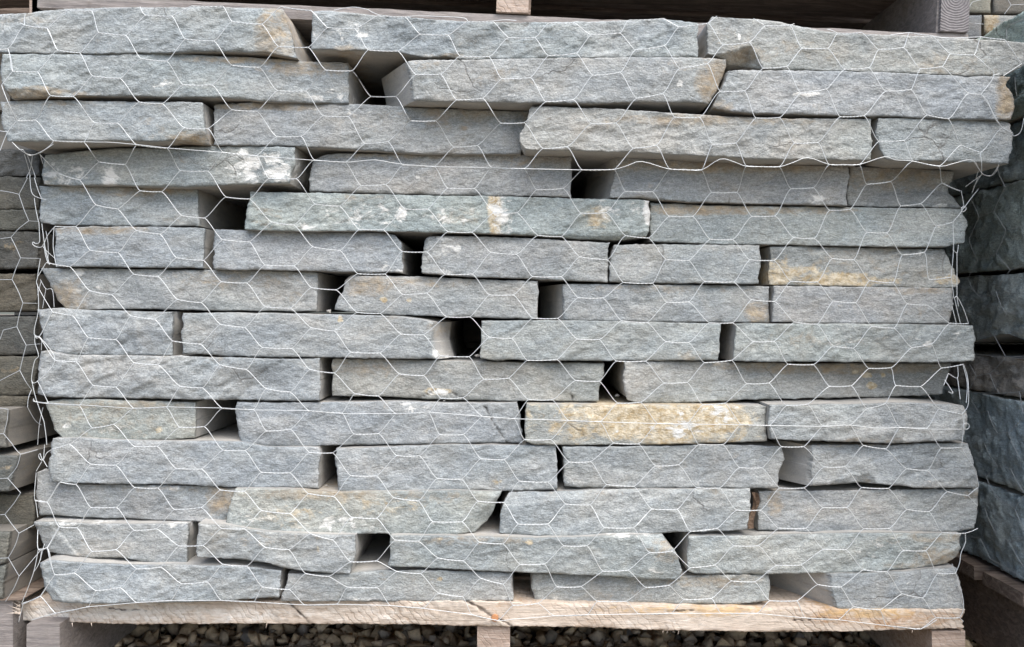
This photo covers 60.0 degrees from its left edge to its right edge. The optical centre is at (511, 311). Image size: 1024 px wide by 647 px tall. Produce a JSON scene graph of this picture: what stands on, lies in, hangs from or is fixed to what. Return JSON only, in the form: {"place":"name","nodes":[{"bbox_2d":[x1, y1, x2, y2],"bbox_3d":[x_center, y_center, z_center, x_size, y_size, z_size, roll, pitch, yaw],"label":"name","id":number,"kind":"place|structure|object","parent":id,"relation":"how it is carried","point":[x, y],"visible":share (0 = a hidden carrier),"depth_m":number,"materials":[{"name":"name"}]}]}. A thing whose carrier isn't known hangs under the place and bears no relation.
{"place":"outdoors","nodes":[
{"label":"outdoors","id":0,"kind":"place"},
{"bbox_2d":[14,312,38,314],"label":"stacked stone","id":1,"kind":"object","parent":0,"point":[27,313],"depth_m":1.69,"materials":[{"name":"grey stone"}]},
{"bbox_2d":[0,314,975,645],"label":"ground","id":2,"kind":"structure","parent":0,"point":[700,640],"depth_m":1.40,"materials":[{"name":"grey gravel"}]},
{"bbox_2d":[947,550,1023,646],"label":"wooden pallet","id":3,"kind":"object","parent":2,"relation":"on","point":[993,599],"visible":0.15,"depth_m":1.26,"materials":[{"name":"brown wood"}]},
{"bbox_2d":[949,19,1023,578],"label":"wire netting","id":4,"kind":"object","parent":3,"relation":"on","point":[1004,354],"visible":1,"depth_m":1.22,"materials":[{"name":"silver metal"}]},
{"bbox_2d":[956,476,1023,580],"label":"cut stone","id":5,"kind":"object","parent":3,"relation":"on","point":[1004,520],"visible":0.19,"depth_m":1.24,"materials":[{"name":"stone"}]},
{"bbox_2d":[920,385,1023,492],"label":"cut stone","id":6,"kind":"object","parent":5,"relation":"on","point":[1006,413],"visible":0.35,"depth_m":1.25,"materials":[{"name":"stone"}]},
{"bbox_2d":[941,343,1023,397],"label":"cut stone","id":7,"kind":"object","parent":6,"relation":"on","point":[1007,375],"visible":0.27,"depth_m":1.29,"materials":[{"name":"stone"}]},
{"bbox_2d":[915,272,1023,342],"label":"cut stone","id":8,"kind":"object","parent":7,"relation":"on","point":[985,315],"visible":0.23,"depth_m":1.27,"materials":[{"name":"stone"}]},
{"bbox_2d":[937,180,1023,276],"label":"cut stone","id":9,"kind":"object","parent":8,"relation":"on","point":[987,236],"visible":0.27,"depth_m":1.26,"materials":[{"name":"stone"}]},
{"bbox_2d":[948,121,1023,197],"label":"cut stone","id":10,"kind":"object","parent":9,"relation":"on","point":[1012,171],"visible":0.14,"depth_m":1.23,"materials":[{"name":"stone"}]},
{"bbox_2d":[1004,66,1023,124],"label":"cut stone","id":11,"kind":"object","parent":10,"relation":"on","point":[1016,76],"visible":0.04,"depth_m":1.19,"materials":[{"name":"stone"}]},
{"bbox_2d":[977,11,1023,42],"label":"cut stone","id":12,"kind":"object","parent":11,"relation":"on","point":[1015,31],"visible":0.07,"depth_m":1.21,"materials":[{"name":"stone"}]},
{"bbox_2d":[114,623,982,646],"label":"gravel","id":13,"kind":"structure","parent":0,"point":[349,635],"depth_m":1.35,"materials":[{"name":"grey gravel"}]},
{"bbox_2d":[0,577,44,646],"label":"wooden pallet","id":14,"kind":"object","parent":13,"relation":"on","point":[13,631],"visible":0.01,"depth_m":1.14,"materials":[{"name":"brown wood"}]},
{"bbox_2d":[0,178,40,601],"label":"wire netting","id":15,"kind":"object","parent":14,"relation":"attached to","point":[27,384],"visible":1,"depth_m":1.12,"materials":[{"name":"grey metal"}]},
{"bbox_2d":[0,544,56,598],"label":"cut stone","id":16,"kind":"object","parent":14,"relation":"on","point":[9,576],"visible":0.23,"depth_m":1.18,"materials":[{"name":"grey stone"}]},
{"bbox_2d":[0,524,42,563],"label":"cut stone","id":17,"kind":"object","parent":16,"relation":"on","point":[26,540],"visible":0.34,"depth_m":1.16,"materials":[{"name":"grey stone"}]},
{"bbox_2d":[0,481,47,528],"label":"cut stone","id":18,"kind":"object","parent":17,"relation":"on","point":[22,510],"visible":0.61,"depth_m":1.18,"materials":[{"name":"grey stone"}]},
{"bbox_2d":[0,434,59,491],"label":"cut stone","id":19,"kind":"object","parent":18,"relation":"on","point":[24,473],"visible":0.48,"depth_m":1.17,"materials":[{"name":"grey stone"}]},
{"bbox_2d":[0,404,57,447],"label":"cut stone","id":20,"kind":"object","parent":19,"relation":"on","point":[22,426],"visible":0.36,"depth_m":1.18,"materials":[{"name":"grey stone"}]},
{"bbox_2d":[0,394,67,406],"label":"cut stone","id":21,"kind":"object","parent":20,"relation":"on","point":[16,400],"visible":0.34,"depth_m":1.18,"materials":[{"name":"grey stone"}]},
{"bbox_2d":[0,354,39,395],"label":"cut stone","id":22,"kind":"object","parent":21,"relation":"on","point":[14,384],"visible":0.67,"depth_m":1.18,"materials":[{"name":"grey stone"}]},
{"bbox_2d":[0,315,49,354],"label":"cut stone","id":23,"kind":"object","parent":22,"relation":"on","point":[12,342],"visible":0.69,"depth_m":1.17,"materials":[{"name":"grey stone"}]},
{"bbox_2d":[0,273,64,311],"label":"cut stone","id":24,"kind":"object","parent":23,"relation":"on","point":[10,298],"visible":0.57,"depth_m":1.18,"materials":[{"name":"grey stone"}]},
{"bbox_2d":[0,231,70,273],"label":"cut stone","id":25,"kind":"object","parent":24,"relation":"on","point":[10,256],"visible":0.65,"depth_m":1.18,"materials":[{"name":"grey stone"}]},
{"bbox_2d":[0,209,62,234],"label":"cut stone","id":26,"kind":"object","parent":25,"relation":"on","point":[11,220],"visible":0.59,"depth_m":1.18,"materials":[{"name":"grey stone"}]},
{"bbox_2d":[0,176,50,209],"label":"cut stone","id":27,"kind":"object","parent":26,"relation":"on","point":[8,199],"visible":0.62,"depth_m":1.18,"materials":[{"name":"grey stone"}]},
{"bbox_2d":[0,149,46,177],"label":"cut stone","id":28,"kind":"object","parent":27,"relation":"on","point":[13,162],"visible":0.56,"depth_m":1.18,"materials":[{"name":"grey stone"}]},
{"bbox_2d":[0,73,28,149],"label":"stacked stone","id":29,"kind":"object","parent":28,"relation":"on","point":[8,145],"depth_m":1.21,"materials":[{"name":"grey stone"}]},
{"bbox_2d":[0,0,41,69],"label":"wooden pallet","id":30,"kind":"object","parent":29,"relation":"on","point":[16,6],"depth_m":1.27,"materials":[{"name":"wood"}]},
{"bbox_2d":[11,572,964,646],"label":"wooden pallet","id":31,"kind":"object","parent":13,"relation":"on","point":[109,625],"visible":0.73,"depth_m":1.13,"materials":[{"name":"brown wood"}]},
{"bbox_2d":[40,554,290,603],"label":"cut stone","id":32,"kind":"object","parent":31,"relation":"on","point":[226,582],"visible":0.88,"depth_m":1.13,"materials":[{"name":"grey stone"}]},
{"bbox_2d":[34,515,198,561],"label":"cut stone","id":33,"kind":"object","parent":32,"relation":"on","point":[104,534],"visible":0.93,"depth_m":1.14,"materials":[{"name":"grey stone"}]},
{"bbox_2d":[281,533,513,601],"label":"cut stone","id":34,"kind":"object","parent":31,"relation":"on","point":[398,586],"visible":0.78,"depth_m":1.13,"materials":[{"name":"grey stone"}]},
{"bbox_2d":[196,518,375,573],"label":"cut stone","id":35,"kind":"object","parent":34,"relation":"on","point":[311,553],"visible":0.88,"depth_m":1.12,"materials":[{"name":"grey stone"}]},
{"bbox_2d":[36,468,236,521],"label":"cut stone","id":36,"kind":"object","parent":35,"relation":"on","point":[69,500],"visible":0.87,"depth_m":1.16,"materials":[{"name":"grey stone"}]},
{"bbox_2d":[48,422,339,487],"bbox_3d":[-0.423,0.196,1.343,0.355,0.066,0.404,0,0,0],"label":"cut stone","id":37,"kind":"object","parent":36,"relation":"on","point":[135,465],"visible":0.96,"depth_m":1.15,"materials":[{"name":"grey stone"}]},
{"bbox_2d":[46,397,240,439],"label":"cut stone","id":38,"kind":"object","parent":37,"relation":"on","point":[139,424],"visible":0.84,"depth_m":1.16,"materials":[{"name":"grey stone"}]},
{"bbox_2d":[38,350,335,400],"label":"cut stone","id":39,"kind":"object","parent":38,"relation":"on","point":[69,379],"visible":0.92,"depth_m":1.15,"materials":[{"name":"grey stone"}]},
{"bbox_2d":[37,308,242,355],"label":"cut stone","id":40,"kind":"object","parent":39,"relation":"on","point":[65,334],"visible":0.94,"depth_m":1.15,"materials":[{"name":"grey stone"}]},
{"bbox_2d":[218,194,603,410],"bbox_3d":[0.008,0.003,1.838,1.188,0.728,0.562,0,0,0],"label":"stacked stone","id":41,"kind":"object","parent":31,"relation":"on","point":[472,333],"visible":0.01,"depth_m":1.58,"materials":[{"name":"grey stone"}]},
{"bbox_2d":[37,0,969,44],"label":"wooden pallet","id":42,"kind":"object","parent":41,"relation":"on","point":[945,18],"visible":0.1,"depth_m":1.34,"materials":[{"name":"brown wood"}]},
{"bbox_2d":[18,405,978,629],"bbox_3d":[-0.015,0.261,1.122,1.220,0.283,0.019,0,0,0],"label":"wire netting","id":43,"kind":"object","parent":31,"relation":"attached to","point":[42,549],"visible":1,"depth_m":1.12,"materials":[{"name":"silver metal"}]},
{"bbox_2d":[30,142,977,444],"bbox_3d":[-0.013,-0.018,1.126,1.214,0.384,0.065,0,0,0],"label":"wire netting","id":44,"kind":"object","parent":43,"relation":"on","point":[514,294],"visible":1,"depth_m":1.13,"materials":[{"name":"silver metal"}]},
{"bbox_2d":[530,558,769,603],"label":"cut stone","id":45,"kind":"object","parent":31,"relation":"on","point":[688,585],"visible":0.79,"depth_m":1.14,"materials":[{"name":"grey stone"}]},
{"bbox_2d":[388,492,681,579],"bbox_3d":[0.029,0.313,1.319,0.374,0.060,0.406,0,0,0],"label":"cut stone","id":46,"kind":"object","parent":45,"relation":"on","point":[617,551],"visible":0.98,"depth_m":1.12,"materials":[{"name":"grey stone"}]},
{"bbox_2d":[226,472,501,533],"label":"cut stone","id":47,"kind":"object","parent":46,"relation":"on","point":[312,513],"visible":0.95,"depth_m":1.14,"materials":[{"name":"grey stone"}]},
{"bbox_2d":[335,411,557,490],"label":"cut stone","id":48,"kind":"object","parent":47,"relation":"on","point":[525,461],"visible":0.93,"depth_m":1.14,"materials":[{"name":"grey stone"}]},
{"bbox_2d":[235,395,522,445],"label":"cut stone","id":49,"kind":"object","parent":48,"relation":"on","point":[314,429],"visible":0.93,"depth_m":1.15,"materials":[{"name":"grey stone"}]},
{"bbox_2d":[499,463,750,535],"bbox_3d":[0.145,0.258,1.331,0.322,0.062,0.401,0,0,0],"label":"cut stone","id":50,"kind":"object","parent":46,"relation":"on","point":[702,509],"visible":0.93,"depth_m":1.14,"materials":[{"name":"grey stone"}]},
{"bbox_2d":[556,440,783,487],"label":"cut stone","id":51,"kind":"object","parent":50,"relation":"on","point":[702,466],"visible":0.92,"depth_m":1.14,"materials":[{"name":"grey stone"}]},
{"bbox_2d":[522,381,766,444],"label":"cut stone","id":52,"kind":"object","parent":51,"relation":"on","point":[744,411],"visible":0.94,"depth_m":1.14,"materials":[{"name":"beige stone"}]},
{"bbox_2d":[332,348,603,400],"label":"cut stone","id":53,"kind":"object","parent":52,"relation":"on","point":[455,377],"visible":0.9,"depth_m":1.16,"materials":[{"name":"grey stone"}]},
{"bbox_2d":[181,312,465,358],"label":"cut stone","id":54,"kind":"object","parent":53,"relation":"on","point":[363,333],"visible":0.96,"depth_m":1.15,"materials":[{"name":"grey stone"}]},
{"bbox_2d":[41,268,346,311],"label":"cut stone","id":55,"kind":"object","parent":54,"relation":"on","point":[283,289],"visible":0.95,"depth_m":1.16,"materials":[{"name":"grey stone"}]},
{"bbox_2d":[54,226,214,269],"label":"cut stone","id":56,"kind":"object","parent":55,"relation":"on","point":[140,250],"visible":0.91,"depth_m":1.15,"materials":[{"name":"grey stone"}]},
{"bbox_2d":[39,186,248,230],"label":"cut stone","id":57,"kind":"object","parent":56,"relation":"on","point":[66,206],"visible":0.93,"depth_m":1.16,"materials":[{"name":"grey stone"}]},
{"bbox_2d":[42,146,312,207],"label":"cut stone","id":58,"kind":"object","parent":57,"relation":"on","point":[238,176],"visible":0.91,"depth_m":1.14,"materials":[{"name":"grey stone"}]},
{"bbox_2d":[1,100,214,154],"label":"cut stone","id":59,"kind":"object","parent":58,"relation":"on","point":[157,125],"visible":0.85,"depth_m":1.10,"materials":[{"name":"grey stone"}]},
{"bbox_2d":[0,53,377,110],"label":"cut stone","id":60,"kind":"object","parent":59,"relation":"on","point":[142,79],"visible":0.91,"depth_m":1.10,"materials":[{"name":"grey stone"}]},
{"bbox_2d":[0,7,319,65],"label":"cut stone","id":61,"kind":"object","parent":60,"relation":"on","point":[73,31],"visible":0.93,"depth_m":1.09,"materials":[{"name":"grey stone"}]},
{"bbox_2d":[601,358,950,402],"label":"cut stone","id":62,"kind":"object","parent":52,"relation":"on","point":[642,381],"visible":0.91,"depth_m":1.17,"materials":[{"name":"grey stone"}]},
{"bbox_2d":[480,318,720,360],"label":"cut stone","id":63,"kind":"object","parent":62,"relation":"on","point":[541,339],"visible":0.94,"depth_m":1.15,"materials":[{"name":"grey stone"}]},
{"bbox_2d":[335,275,538,318],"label":"cut stone","id":64,"kind":"object","parent":63,"relation":"on","point":[455,297],"visible":0.97,"depth_m":1.15,"materials":[{"name":"grey stone"}]},
{"bbox_2d":[213,229,429,277],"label":"cut stone","id":65,"kind":"object","parent":64,"relation":"on","point":[370,253],"visible":0.95,"depth_m":1.15,"materials":[{"name":"grey stone"}]},
{"bbox_2d":[538,284,768,322],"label":"cut stone","id":66,"kind":"object","parent":63,"relation":"on","point":[710,303],"visible":0.95,"depth_m":1.15,"materials":[{"name":"grey stone"}]},
{"bbox_2d":[421,236,609,287],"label":"cut stone","id":67,"kind":"object","parent":66,"relation":"on","point":[469,254],"visible":0.98,"depth_m":1.15,"materials":[{"name":"grey stone"}]},
{"bbox_2d":[245,191,649,251],"bbox_3d":[-0.083,-0.123,1.336,0.522,0.063,0.400,0,0,0],"label":"cut stone","id":68,"kind":"object","parent":67,"relation":"on","point":[415,229],"visible":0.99,"depth_m":1.14,"materials":[{"name":"grey stone"}]},
{"bbox_2d":[309,153,571,198],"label":"cut stone","id":69,"kind":"object","parent":68,"relation":"on","point":[330,177],"visible":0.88,"depth_m":1.14,"materials":[{"name":"grey stone"}]},
{"bbox_2d":[213,102,528,159],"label":"cut stone","id":70,"kind":"object","parent":69,"relation":"on","point":[322,136],"visible":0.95,"depth_m":1.13,"materials":[{"name":"grey stone"}]},
{"bbox_2d":[604,244,760,285],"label":"cut stone","id":71,"kind":"object","parent":66,"relation":"on","point":[637,263],"visible":0.94,"depth_m":1.15,"materials":[{"name":"grey stone"}]},
{"bbox_2d":[701,322,975,362],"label":"cut stone","id":72,"kind":"object","parent":62,"relation":"on","point":[799,342],"visible":0.97,"depth_m":1.14,"materials":[{"name":"grey stone"}]},
{"bbox_2d":[767,286,953,323],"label":"cut stone","id":73,"kind":"object","parent":72,"relation":"on","point":[805,304],"visible":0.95,"depth_m":1.15,"materials":[{"name":"grey stone"}]},
{"bbox_2d":[742,246,959,287],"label":"cut stone","id":74,"kind":"object","parent":73,"relation":"on","point":[803,263],"visible":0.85,"depth_m":1.16,"materials":[{"name":"beige stone"}]},
{"bbox_2d":[634,203,967,248],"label":"cut stone","id":75,"kind":"object","parent":74,"relation":"on","point":[912,228],"visible":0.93,"depth_m":1.15,"materials":[{"name":"grey stone"}]},
{"bbox_2d":[573,157,849,207],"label":"cut stone","id":76,"kind":"object","parent":75,"relation":"on","point":[763,186],"visible":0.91,"depth_m":1.14,"materials":[{"name":"grey stone"}]},
{"bbox_2d":[519,106,872,193],"bbox_3d":[0.228,-0.221,1.296,0.439,0.068,0.401,0,0,0],"label":"cut stone","id":77,"kind":"object","parent":76,"relation":"on","point":[759,142],"visible":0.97,"depth_m":1.10,"materials":[{"name":"grey stone"}]},
{"bbox_2d":[382,57,725,113],"bbox_3d":[0.046,-0.285,1.293,0.440,0.058,0.401,0,0,0],"label":"cut stone","id":78,"kind":"object","parent":77,"relation":"on","point":[692,90],"visible":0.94,"depth_m":1.09,"materials":[{"name":"grey stone"}]},
{"bbox_2d":[311,11,697,104],"bbox_3d":[-0.009,-0.342,1.294,0.480,0.061,0.401,0,0,0],"label":"cut stone","id":79,"kind":"object","parent":78,"relation":"on","point":[372,69],"visible":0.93,"depth_m":1.10,"materials":[{"name":"grey stone"}]},
{"bbox_2d":[841,167,960,208],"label":"cut stone","id":80,"kind":"object","parent":75,"relation":"on","point":[912,186],"visible":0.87,"depth_m":1.16,"materials":[{"name":"grey stone"}]},
{"bbox_2d":[855,118,1012,179],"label":"cut stone","id":81,"kind":"object","parent":80,"relation":"on","point":[932,141],"visible":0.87,"depth_m":1.10,"materials":[{"name":"grey stone"}]},
{"bbox_2d":[0,5,1023,186],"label":"wire netting","id":82,"kind":"object","parent":81,"relation":"on","point":[496,83],"visible":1,"depth_m":1.09,"materials":[{"name":"silver metal"}]},
{"bbox_2d":[700,70,1014,121],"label":"cut stone","id":83,"kind":"object","parent":81,"relation":"on","point":[772,94],"visible":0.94,"depth_m":1.09,"materials":[{"name":"grey stone"}]},
{"bbox_2d":[697,17,1023,76],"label":"cut stone","id":84,"kind":"object","parent":83,"relation":"on","point":[773,47],"visible":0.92,"depth_m":1.10,"materials":[{"name":"grey stone"}]},
{"bbox_2d":[768,563,962,609],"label":"cut stone","id":85,"kind":"object","parent":31,"relation":"on","point":[872,590],"visible":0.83,"depth_m":1.13,"materials":[{"name":"grey stone"}]},
{"bbox_2d":[663,527,960,573],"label":"cut stone","id":86,"kind":"object","parent":85,"relation":"on","point":[876,550],"visible":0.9,"depth_m":1.14,"materials":[{"name":"grey stone"}]},
{"bbox_2d":[747,492,759,528],"bbox_3d":[0.309,0.256,1.140,0.021,0.045,0.013,0,0,0],"label":"dry leaf","id":87,"kind":"object","parent":86,"relation":"on","point":[756,502],"visible":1,"depth_m":1.14,"materials":[{"name":"brown plant"}]},
{"bbox_2d":[750,479,977,531],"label":"cut stone","id":88,"kind":"object","parent":86,"relation":"on","point":[868,508],"visible":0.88,"depth_m":1.15,"materials":[{"name":"grey stone"}]},
{"bbox_2d":[767,438,977,487],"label":"cut stone","id":89,"kind":"object","parent":88,"relation":"on","point":[952,468],"visible":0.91,"depth_m":1.14,"materials":[{"name":"grey stone"}]},
{"bbox_2d":[747,395,966,442],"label":"cut stone","id":90,"kind":"object","parent":89,"relation":"on","point":[912,411],"visible":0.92,"depth_m":1.13,"materials":[{"name":"grey stone"}]},
{"bbox_2d":[966,15,981,38],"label":"cut stone","id":91,"kind":"object","parent":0,"point":[974,31],"visible":0.2,"depth_m":2.48,"materials":[{"name":"grey stone"}]},
{"bbox_2d":[969,0,990,15],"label":"cut stone","id":92,"kind":"object","parent":91,"relation":"on","point":[981,7],"visible":0.19,"depth_m":2.48,"materials":[{"name":"grey stone"}]},
{"bbox_2d":[981,15,1014,35],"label":"cut stone","id":93,"kind":"object","parent":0,"point":[989,23],"visible":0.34,"depth_m":2.48,"materials":[{"name":"beige stone"}]},
{"bbox_2d":[989,0,1023,15],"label":"cut stone","id":94,"kind":"object","parent":93,"relation":"on","point":[999,7],"visible":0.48,"depth_m":2.48,"materials":[{"name":"grey stone"}]}
]}

